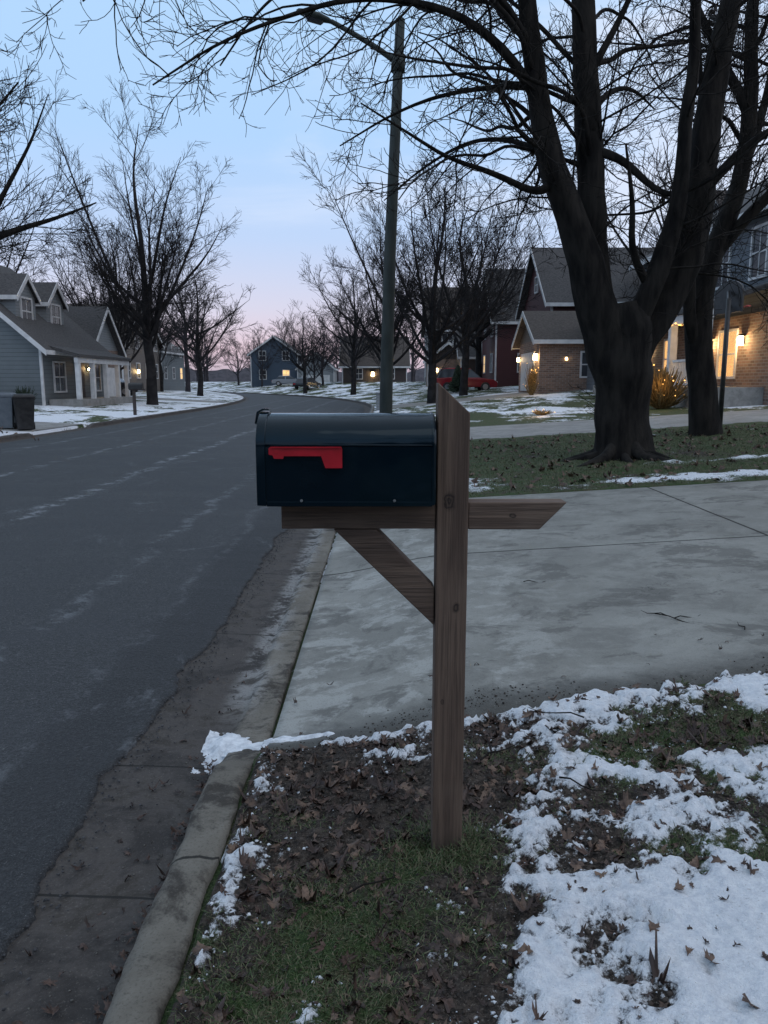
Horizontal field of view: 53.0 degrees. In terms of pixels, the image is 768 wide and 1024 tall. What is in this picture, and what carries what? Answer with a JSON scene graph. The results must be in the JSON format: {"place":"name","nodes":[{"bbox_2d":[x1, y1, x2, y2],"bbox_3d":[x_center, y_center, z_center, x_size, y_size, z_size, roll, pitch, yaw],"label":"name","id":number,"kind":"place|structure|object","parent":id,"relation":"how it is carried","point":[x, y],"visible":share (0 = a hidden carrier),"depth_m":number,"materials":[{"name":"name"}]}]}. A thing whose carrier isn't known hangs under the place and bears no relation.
{"place":"outdoors","nodes":[
{"label":"outdoors","id":0,"kind":"place"},
{"bbox_2d":[0,422,78,431],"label":"neighbor driveway","id":1,"kind":"structure","parent":0,"point":[42,425],"depth_m":24.86,"materials":[{"name":"concrete"}]},
{"bbox_2d":[0,393,15,427],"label":"trash can","id":2,"kind":"object","parent":1,"relation":"on","point":[7,417],"visible":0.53,"depth_m":22.87,"materials":[{"name":"grey plastic"}]},
{"bbox_2d":[11,394,34,429],"bbox_3d":[-10.762,-2.992,23.046,0.620,1.067,0.750,-5,11,-28],"label":"trash can","id":3,"kind":"object","parent":1,"relation":"on","point":[23,405],"visible":0.91,"depth_m":22.77,"materials":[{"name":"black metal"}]},
{"bbox_2d":[74,357,128,365],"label":"porch beam","id":4,"kind":"structure","parent":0,"point":[96,361],"depth_m":40.78,"materials":[{"name":"wood"}]},
{"bbox_2d":[0,392,364,960],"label":"asphalt road","id":5,"kind":"structure","parent":0,"point":[131,554],"depth_m":5.86,"materials":[{"name":"asphalt"}]},
{"bbox_2d":[0,382,767,1023],"bbox_3d":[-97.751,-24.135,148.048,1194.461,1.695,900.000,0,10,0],"label":"ground","id":6,"kind":"structure","parent":0,"point":[566,406],"depth_m":35.16,"materials":[{"name":"snow"}]},
{"bbox_2d":[0,178,70,281],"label":"bare tree","id":7,"kind":"object","parent":6,"relation":"on","point":[21,264],"visible":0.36,"depth_m":52.18,"materials":[{"name":"plant"}]},
{"bbox_2d":[0,344,103,405],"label":"walls","id":8,"kind":"structure","parent":6,"relation":"on","point":[19,365],"depth_m":37.49,"materials":[{"name":"grey"}]},
{"bbox_2d":[0,317,31,343],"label":"gable wall","id":9,"kind":"structure","parent":8,"relation":"on","point":[9,334],"depth_m":37.11,"materials":[{"name":"blue"}]},
{"bbox_2d":[38,349,45,405],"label":"corner trim","id":10,"kind":"structure","parent":8,"relation":"attached to","point":[42,378],"depth_m":37.41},
{"bbox_2d":[0,265,109,352],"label":"roof slope","id":11,"kind":"structure","parent":8,"relation":"on","point":[43,333],"depth_m":40.64,"materials":[{"name":"grey"}]},
{"bbox_2d":[0,299,35,319],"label":"walls","id":12,"kind":"structure","parent":11,"relation":"on","point":[12,306],"depth_m":37.68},
{"bbox_2d":[0,273,26,294],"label":"roof slope","id":13,"kind":"structure","parent":12,"relation":"on","point":[10,283],"depth_m":37.97,"materials":[{"name":"grey"}]},
{"bbox_3d":[-17.967,-9.449,38.868,0.105,0.090,1.100,0,10,0],"label":"window frame","id":14,"kind":"object","parent":12,"relation":"attached to","visible":0},
{"bbox_2d":[21,298,31,318],"bbox_3d":[-18.000,-10.085,38.761,0.040,1.200,1.100,0,10,0],"label":"window glass","id":15,"kind":"object","parent":14,"relation":"on","point":[28,304],"visible":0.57,"depth_m":38.82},
{"bbox_2d":[0,312,45,354],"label":"rake board","id":16,"kind":"object","parent":11,"relation":"attached to","point":[22,333],"visible":1,"depth_m":36.56,"materials":[{"name":"wood"}]},
{"bbox_2d":[35,306,63,324],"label":"walls","id":17,"kind":"structure","parent":11,"relation":"on","point":[43,312],"depth_m":41.14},
{"bbox_2d":[32,282,56,301],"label":"roof slope","id":18,"kind":"structure","parent":17,"relation":"on","point":[44,290],"depth_m":41.49,"materials":[{"name":"grey"}]},
{"bbox_3d":[-16.568,-6.163,39.526,0.105,0.090,1.300,0,10,0],"label":"window frame","id":19,"kind":"object","parent":8,"relation":"attached to","visible":0},
{"bbox_2d":[54,363,65,390],"bbox_3d":[-16.600,-6.897,39.401,0.040,1.400,1.300,0,10,0],"label":"window glass","id":20,"kind":"object","parent":19,"relation":"on","point":[62,374],"visible":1,"depth_m":39.51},
{"bbox_2d":[0,33,113,267],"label":"bare tree","id":21,"kind":"object","parent":6,"relation":"on","point":[18,229],"visible":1,"depth_m":20.94,"materials":[{"name":"brown plant"}]},
{"bbox_2d":[49,396,132,406],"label":"porch floor","id":22,"kind":"structure","parent":6,"relation":"on","point":[89,401],"depth_m":39.54,"materials":[{"name":"concrete"}]},
{"bbox_2d":[74,362,82,398],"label":"porch column","id":23,"kind":"structure","parent":22,"relation":"on","point":[78,378],"depth_m":38.08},
{"bbox_2d":[48,345,130,360],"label":"porch roof","id":24,"kind":"structure","parent":22,"relation":"on","point":[84,353],"depth_m":40.21,"materials":[{"name":"grey"}]},
{"bbox_2d":[89,363,96,398],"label":"porch column","id":25,"kind":"structure","parent":22,"relation":"on","point":[92,380],"depth_m":39.94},
{"bbox_2d":[102,364,109,397],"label":"porch column","id":26,"kind":"structure","parent":22,"relation":"on","point":[105,380],"depth_m":41.82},
{"bbox_2d":[114,365,120,396],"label":"porch column","id":27,"kind":"structure","parent":22,"relation":"on","point":[117,381],"depth_m":43.71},
{"bbox_2d":[124,365,129,396],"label":"porch column","id":28,"kind":"structure","parent":22,"relation":"on","point":[127,378],"depth_m":45.26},
{"bbox_2d":[33,194,176,351],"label":"bare tree","id":29,"kind":"object","parent":6,"relation":"on","point":[74,277],"visible":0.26,"depth_m":56.91,"materials":[{"name":"plant"}]},
{"bbox_2d":[104,350,117,367],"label":"walls","id":30,"kind":"structure","parent":6,"relation":"on","point":[113,352],"depth_m":49.97,"materials":[{"name":"grey wood"}]},
{"bbox_2d":[63,306,106,339],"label":"roof slope","id":31,"kind":"structure","parent":30,"relation":"on","point":[87,319],"depth_m":47.36,"materials":[{"name":"grey"}]},
{"bbox_2d":[98,320,116,350],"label":"gable wall","id":32,"kind":"structure","parent":30,"relation":"on","point":[106,341],"depth_m":48.89,"materials":[{"name":"wood"}]},
{"bbox_2d":[108,368,115,395],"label":"door","id":33,"kind":"structure","parent":30,"relation":"attached to","point":[112,384],"depth_m":49.77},
{"bbox_2d":[106,313,124,356],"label":"roof slope","id":34,"kind":"structure","parent":30,"relation":"on","point":[115,338],"depth_m":49.86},
{"bbox_2d":[50,226,192,395],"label":"bare tree","id":35,"kind":"object","parent":6,"relation":"on","point":[128,334],"visible":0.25,"depth_m":54.14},
{"bbox_2d":[4,68,241,404],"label":"bare tree","id":36,"kind":"object","parent":6,"relation":"on","point":[148,325],"visible":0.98,"depth_m":42.76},
{"bbox_2d":[0,391,248,443],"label":"kerb and gutter","id":37,"kind":"structure","parent":6,"relation":"on","point":[12,437],"depth_m":29.60,"materials":[{"name":"concrete"}]},
{"bbox_2d":[128,383,145,414],"bbox_3d":[-10.750,-4.843,33.664,0.700,1.568,0.260,0,10,0],"label":"mailbox","id":38,"kind":"object","parent":6,"relation":"on","point":[133,387],"visible":0.92,"depth_m":33.54,"materials":[{"name":"brown"}]},
{"bbox_2d":[121,341,159,391],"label":"walls","id":39,"kind":"structure","parent":6,"relation":"on","point":[139,357],"depth_m":75.98,"materials":[{"name":"beige"}]},
{"bbox_2d":[99,261,193,391],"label":"bare tree","id":40,"kind":"object","parent":6,"relation":"on","point":[175,334],"visible":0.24,"depth_m":82.55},
{"bbox_2d":[159,351,184,390],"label":"walls","id":41,"kind":"structure","parent":6,"relation":"on","point":[172,384],"depth_m":99.34,"materials":[{"name":"grey"}]},
{"bbox_2d":[136,397,226,402],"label":"neighbor driveway","id":42,"kind":"structure","parent":6,"relation":"on","point":[188,400],"depth_m":53.69,"materials":[{"name":"concrete"}]},
{"bbox_2d":[0,391,374,1023],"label":"kerb and gutter","id":43,"kind":"structure","parent":6,"relation":"on","point":[142,988],"depth_m":2.66,"materials":[{"name":"concrete"}]},
{"bbox_2d":[2,529,300,1010],"bbox_3d":[-1.049,0.712,5.192,0.472,0.019,8.010,0,10,0],"label":"asphalt grit","id":44,"kind":"object","parent":43,"relation":"on","point":[51,905],"visible":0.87,"depth_m":3.21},
{"bbox_2d":[28,557,302,1017],"bbox_3d":[-0.887,0.893,4.208,0.430,0.013,5.991,0,10,0],"label":"gutter grit","id":45,"kind":"object","parent":43,"relation":"on","point":[71,1000],"visible":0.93,"depth_m":3.02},
{"bbox_2d":[191,730,251,773],"bbox_3d":[-0.661,1.026,3.346,0.270,0.046,0.370,0,10,0],"label":"snow patch","id":46,"kind":"object","parent":43,"relation":"on","point":[214,745],"visible":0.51,"depth_m":3.35,"materials":[{"name":"snow"}]},
{"bbox_2d":[221,742,264,756],"bbox_3d":[-0.520,1.015,3.311,0.340,0.034,0.110,0,10,0],"label":"snow patch","id":47,"kind":"object","parent":43,"relation":"on","point":[256,746],"visible":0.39,"depth_m":3.31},
{"bbox_2d":[147,240,259,395],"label":"bare tree","id":48,"kind":"object","parent":6,"relation":"on","point":[197,345],"visible":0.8,"depth_m":68.44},
{"bbox_2d":[251,353,302,386],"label":"walls","id":49,"kind":"structure","parent":6,"relation":"on","point":[275,369],"depth_m":116.05,"materials":[{"name":"blue wood"}]},
{"bbox_2d":[252,338,292,352],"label":"gable wall","id":50,"kind":"structure","parent":49,"relation":"on","point":[269,348],"depth_m":115.51,"materials":[{"name":"blue wood"}]},
{"bbox_2d":[272,375,296,385],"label":"parked car","id":51,"kind":"object","parent":6,"relation":"on","point":[280,380],"visible":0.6,"depth_m":108.58,"materials":[{"name":"paint"}]},
{"bbox_2d":[261,731,334,749],"bbox_3d":[-0.344,1.067,3.340,0.570,0.276,0.160,0,10,0],"label":"snow patch","id":52,"kind":"object","parent":6,"relation":"on","point":[281,739],"visible":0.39,"depth_m":3.31,"materials":[{"name":"snow"}]},
{"bbox_2d":[257,299,339,393],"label":"bare tree","id":53,"kind":"object","parent":6,"relation":"on","point":[295,363],"visible":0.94,"depth_m":85.94,"materials":[{"name":"plant"}]},
{"bbox_2d":[184,368,423,381],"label":"distant woodland","id":54,"kind":"object","parent":6,"relation":"on","point":[224,375],"visible":0.06,"depth_m":234.54,"materials":[{"name":"plant"}]},
{"bbox_2d":[293,378,321,388],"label":"parked car","id":55,"kind":"object","parent":6,"relation":"on","point":[310,382],"visible":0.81,"depth_m":94.29,"materials":[{"name":"paint"}]},
{"bbox_2d":[298,368,336,381],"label":"walls","id":56,"kind":"structure","parent":6,"relation":"on","point":[327,372],"depth_m":115.16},
{"bbox_2d":[0,217,664,391],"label":"distant trees","id":57,"kind":"object","parent":6,"relation":"on","point":[320,358],"visible":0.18,"depth_m":112.73,"materials":[{"name":"brown plant"}]},
{"bbox_2d":[297,244,400,394],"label":"bare tree","id":58,"kind":"object","parent":6,"relation":"on","point":[353,357],"visible":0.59,"depth_m":72.07,"materials":[{"name":"plant"}]},
{"bbox_2d":[296,8,404,412],"bbox_3d":[-0.619,-5.227,15.298,2.069,8.635,0.299,-1,10,-4],"label":"street lamp","id":59,"kind":"object","parent":6,"relation":"on","point":[387,344],"visible":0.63,"depth_m":15.20,"materials":[{"name":"metal"}]},
{"bbox_2d":[343,368,405,382],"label":"walls","id":60,"kind":"structure","parent":6,"relation":"on","point":[400,374],"depth_m":102.41,"materials":[{"name":"brown"}]},
{"bbox_2d":[339,337,409,365],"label":"roof slope","id":61,"kind":"structure","parent":60,"relation":"on","point":[369,361],"depth_m":102.96,"materials":[{"name":"grey"}]},
{"bbox_2d":[12,633,763,1023],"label":"fallen leaves","id":62,"kind":"object","parent":6,"relation":"on","point":[50,1009],"visible":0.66,"depth_m":2.42,"materials":[{"name":"plant"}]},
{"bbox_2d":[302,193,493,367],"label":"bare tree","id":63,"kind":"object","parent":6,"relation":"on","point":[370,338],"visible":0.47,"depth_m":56.11,"materials":[{"name":"plant"}]},
{"bbox_2d":[291,133,559,403],"bbox_3d":[2.808,-12.373,40.249,12.859,13.836,11.843,2,10,13],"label":"bare tree","id":64,"kind":"object","parent":6,"relation":"on","point":[433,335],"visible":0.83,"depth_m":39.63,"materials":[{"name":"plant"}]},
{"bbox_2d":[426,359,455,385],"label":"walls","id":65,"kind":"structure","parent":6,"relation":"on","point":[450,364],"depth_m":73.20,"materials":[{"name":"beige brick"}]},
{"bbox_2d":[446,365,468,392],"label":"evergreen shrub","id":66,"kind":"object","parent":6,"relation":"on","point":[454,385],"visible":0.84,"depth_m":53.96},
{"bbox_2d":[377,153,552,395],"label":"bare tree","id":67,"kind":"object","parent":6,"relation":"on","point":[463,390],"visible":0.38,"depth_m":48.12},
{"bbox_2d":[437,367,497,390],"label":"parked suv","id":68,"kind":"object","parent":6,"relation":"on","point":[444,377],"visible":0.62,"depth_m":56.65,"materials":[{"name":"paint"}]},
{"bbox_2d":[175,580,767,1023],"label":"fallen leaves","id":69,"kind":"object","parent":6,"relation":"on","point":[457,938],"depth_m":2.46,"materials":[{"name":"plant"}]},
{"bbox_2d":[392,389,586,407],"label":"neighbor driveway","id":70,"kind":"structure","parent":6,"relation":"on","point":[466,399],"depth_m":41.79,"materials":[{"name":"concrete"}]},
{"bbox_2d":[425,195,555,387],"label":"bare tree","id":71,"kind":"object","parent":6,"relation":"on","point":[478,349],"visible":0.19,"depth_m":61.09,"materials":[{"name":"plant"}]},
{"bbox_2d":[482,324,519,386],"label":"walls","id":72,"kind":"structure","parent":6,"relation":"on","point":[507,374],"depth_m":59.50,"materials":[{"name":"red"}]},
{"bbox_2d":[485,269,525,320],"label":"roof slope","id":73,"kind":"structure","parent":72,"relation":"on","point":[512,310],"depth_m":60.50,"materials":[{"name":"grey"}]},
{"bbox_2d":[523,362,539,394],"bbox_3d":[7.558,-6.873,39.627,0.801,1.723,0.834,0,10,0],"label":"ornamental shrub","id":74,"kind":"object","parent":6,"relation":"on","point":[531,381],"visible":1,"depth_m":39.52,"materials":[{"name":"orange plant"}]},
{"bbox_2d":[518,341,586,393],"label":"walls","id":75,"kind":"structure","parent":6,"relation":"on","point":[556,371],"depth_m":40.25,"materials":[{"name":"beige brick"}]},
{"bbox_2d":[513,317,525,347],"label":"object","id":76,"kind":"structure","parent":75,"relation":"on","point":[519,336],"depth_m":44.97,"materials":[{"name":"brown"}]},
{"bbox_2d":[520,352,534,390],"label":"garage door","id":77,"kind":"structure","parent":75,"relation":"attached to","point":[526,358],"depth_m":43.74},
{"bbox_2d":[523,311,582,339],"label":"roof slope","id":78,"kind":"structure","parent":75,"relation":"on","point":[553,325],"depth_m":41.03,"materials":[{"name":"grey"}]},
{"bbox_2d":[534,340,583,343],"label":"eave fascia","id":79,"kind":"structure","parent":78,"relation":"attached to","point":[558,342],"depth_m":39.56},
{"bbox_2d":[531,304,574,310],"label":"walls","id":80,"kind":"structure","parent":6,"relation":"on","point":[555,308],"depth_m":45.94,"materials":[{"name":"red"}]},
{"bbox_2d":[516,255,533,318],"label":"roof slope","id":81,"kind":"structure","parent":80,"relation":"on","point":[528,277],"depth_m":52.77,"materials":[{"name":"grey"}]},
{"bbox_2d":[524,267,543,310],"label":"gable wall","id":82,"kind":"structure","parent":80,"relation":"on","point":[538,302],"depth_m":51.56,"materials":[{"name":"red"}]},
{"bbox_2d":[532,247,654,302],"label":"roof slope","id":83,"kind":"structure","parent":80,"relation":"on","point":[556,286],"depth_m":47.89,"materials":[{"name":"grey"}]},
{"bbox_2d":[586,365,594,389],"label":"walls","id":84,"kind":"structure","parent":6,"relation":"on","point":[590,383],"depth_m":39.76,"materials":[{"name":"grey"}]},
{"bbox_2d":[610,265,640,301],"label":"roof slope","id":85,"kind":"structure","parent":84,"relation":"on","point":[617,279],"depth_m":36.79,"materials":[{"name":"grey"}]},
{"bbox_2d":[470,409,767,439],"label":"neighbor driveway","id":86,"kind":"structure","parent":6,"relation":"on","point":[554,428],"depth_m":19.36,"materials":[{"name":"concrete"}]},
{"bbox_2d":[567,66,767,264],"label":"bare tree","id":87,"kind":"object","parent":6,"relation":"on","point":[664,216],"visible":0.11,"depth_m":41.83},
{"bbox_2d":[649,365,687,408],"bbox_3d":[9.042,-4.093,25.167,1.657,1.444,1.487,7,12,35],"label":"ornamental shrub","id":88,"kind":"object","parent":6,"relation":"on","point":[665,393],"visible":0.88,"depth_m":25.02,"materials":[{"name":"orange plant"}]},
{"bbox_2d":[593,385,763,407],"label":"porch floor","id":89,"kind":"structure","parent":6,"relation":"on","point":[741,396],"depth_m":24.14,"materials":[{"name":"concrete"}]},
{"bbox_2d":[644,209,767,326],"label":"walls","id":90,"kind":"structure","parent":6,"relation":"on","point":[753,300],"depth_m":25.45,"materials":[{"name":"blue"}]},
{"bbox_2d":[640,180,767,260],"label":"roof slope","id":91,"kind":"structure","parent":90,"relation":"on","point":[746,206],"depth_m":30.92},
{"bbox_2d":[651,310,767,404],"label":"brick veneer","id":92,"kind":"object","parent":90,"relation":"attached to","point":[752,363],"depth_m":25.33,"materials":[{"name":"brick"}]},
{"bbox_2d":[716,376,732,378],"bbox_3d":[11.867,-4.669,26.797,0.105,0.090,1.300,0,10,0],"label":"window frame","id":93,"kind":"object","parent":92,"relation":"attached to","point":[727,377],"visible":0.71,"depth_m":26.55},
{"bbox_2d":[718,331,735,375],"bbox_3d":[11.900,-5.453,26.664,0.040,1.500,1.300,0,10,0],"label":"window glass","id":94,"kind":"object","parent":93,"relation":"on","point":[729,363],"visible":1,"depth_m":26.50,"materials":[{"name":"yellow"}]},
{"bbox_2d":[678,283,767,313],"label":"porch roof","id":95,"kind":"structure","parent":90,"relation":"attached to","point":[749,290],"depth_m":23.61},
{"bbox_2d":[749,274,763,280],"bbox_3d":[11.967,-7.508,24.694,0.105,0.090,1.000,0,10,0],"label":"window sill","id":96,"kind":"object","parent":90,"relation":"attached to","point":[758,277],"visible":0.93,"depth_m":24.62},
{"bbox_2d":[751,225,767,276],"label":"window glass","id":97,"kind":"object","parent":96,"relation":"on","point":[762,254],"visible":0.64,"depth_m":24.59,"materials":[{"name":"glass"}]},
{"bbox_3d":[11.967,-7.959,27.356,0.105,0.090,1.000,0,10,0],"label":"window frame","id":98,"kind":"object","parent":90,"relation":"attached to","visible":0},
{"bbox_2d":[716,250,728,286],"bbox_3d":[12.000,-8.742,27.223,0.040,1.500,1.000,0,10,0],"label":"window glass","id":99,"kind":"object","parent":98,"relation":"on","point":[724,270],"visible":0.21,"depth_m":27.12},
{"bbox_2d":[714,281,750,423],"bbox_3d":[7.897,-3.491,17.465,0.693,3.397,1.248,2,10,11],"label":"basketball hoop","id":100,"kind":"object","parent":6,"relation":"on","point":[727,301],"visible":0.94,"depth_m":17.06,"materials":[{"name":"black metal"}]},
{"bbox_2d":[0,0,767,371],"label":"sky","id":101,"kind":"structure","parent":0,"point":[279,221],"materials":[{"name":"blue"}]},
{"bbox_2d":[166,670,767,1023],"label":"lawn","id":102,"kind":"structure","parent":0,"point":[554,975],"depth_m":2.13,"materials":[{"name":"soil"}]},
{"bbox_2d":[255,383,566,854],"bbox_3d":[0.077,0.465,2.268,0.869,1.667,0.246,0,10,0],"label":"mailbox","id":103,"kind":"object","parent":102,"relation":"on","point":[357,482],"visible":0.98,"depth_m":2.15,"materials":[{"name":"brown wood"}]},
{"bbox_2d":[255,411,271,505],"bbox_3d":[-0.330,-0.158,2.169,0.027,0.249,0.233,0,10,0],"label":"box door","id":104,"kind":"structure","parent":103,"relation":"in","point":[262,419],"depth_m":2.06,"materials":[{"name":"black metal"}]},
{"bbox_2d":[361,792,523,898],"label":"grass","id":105,"kind":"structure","parent":102,"relation":"on","point":[473,835],"depth_m":2.33,"materials":[{"name":"plant"}]},
{"bbox_2d":[176,682,767,1023],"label":"soil clods","id":106,"kind":"object","parent":102,"relation":"on","point":[669,993],"visible":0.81,"depth_m":2.34,"materials":[{"name":"soil"}]},
{"bbox_2d":[181,689,766,1023],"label":"snow crumbs","id":107,"kind":"object","parent":102,"relation":"on","point":[510,976],"visible":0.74,"depth_m":2.29,"materials":[{"name":"snow"}]},
{"bbox_2d":[265,480,767,750],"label":"driveway","id":108,"kind":"structure","parent":0,"point":[607,566],"depth_m":4.64,"materials":[{"name":"concrete"}]},
{"bbox_2d":[273,657,767,748],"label":"soil crumbs","id":109,"kind":"object","parent":108,"relation":"on","point":[485,702],"visible":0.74,"depth_m":3.41,"materials":[{"name":"soil"}]},
{"bbox_2d":[469,421,767,497],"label":"lawn","id":110,"kind":"structure","parent":0,"point":[729,475],"depth_m":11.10,"materials":[{"name":"plant"}]},
{"bbox_2d":[0,0,767,466],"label":"maple tree","id":111,"kind":"object","parent":110,"relation":"on","point":[622,340],"visible":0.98,"depth_m":11.45,"materials":[{"name":"brown plant"}]},
{"bbox_2d":[469,423,767,489],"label":"fallen leaves","id":112,"kind":"object","parent":110,"relation":"on","point":[596,465],"visible":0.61,"depth_m":11.62,"materials":[{"name":"plant"}]},
{"bbox_2d":[564,0,767,435],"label":"maple tree","id":113,"kind":"object","parent":110,"relation":"on","point":[704,418],"visible":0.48,"depth_m":14.53,"materials":[{"name":"brown plant"}]},
{"bbox_2d":[666,325,677,385],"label":"porch column","id":114,"kind":"structure","parent":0,"point":[672,342],"depth_m":26.93,"materials":[{"name":"wood"}]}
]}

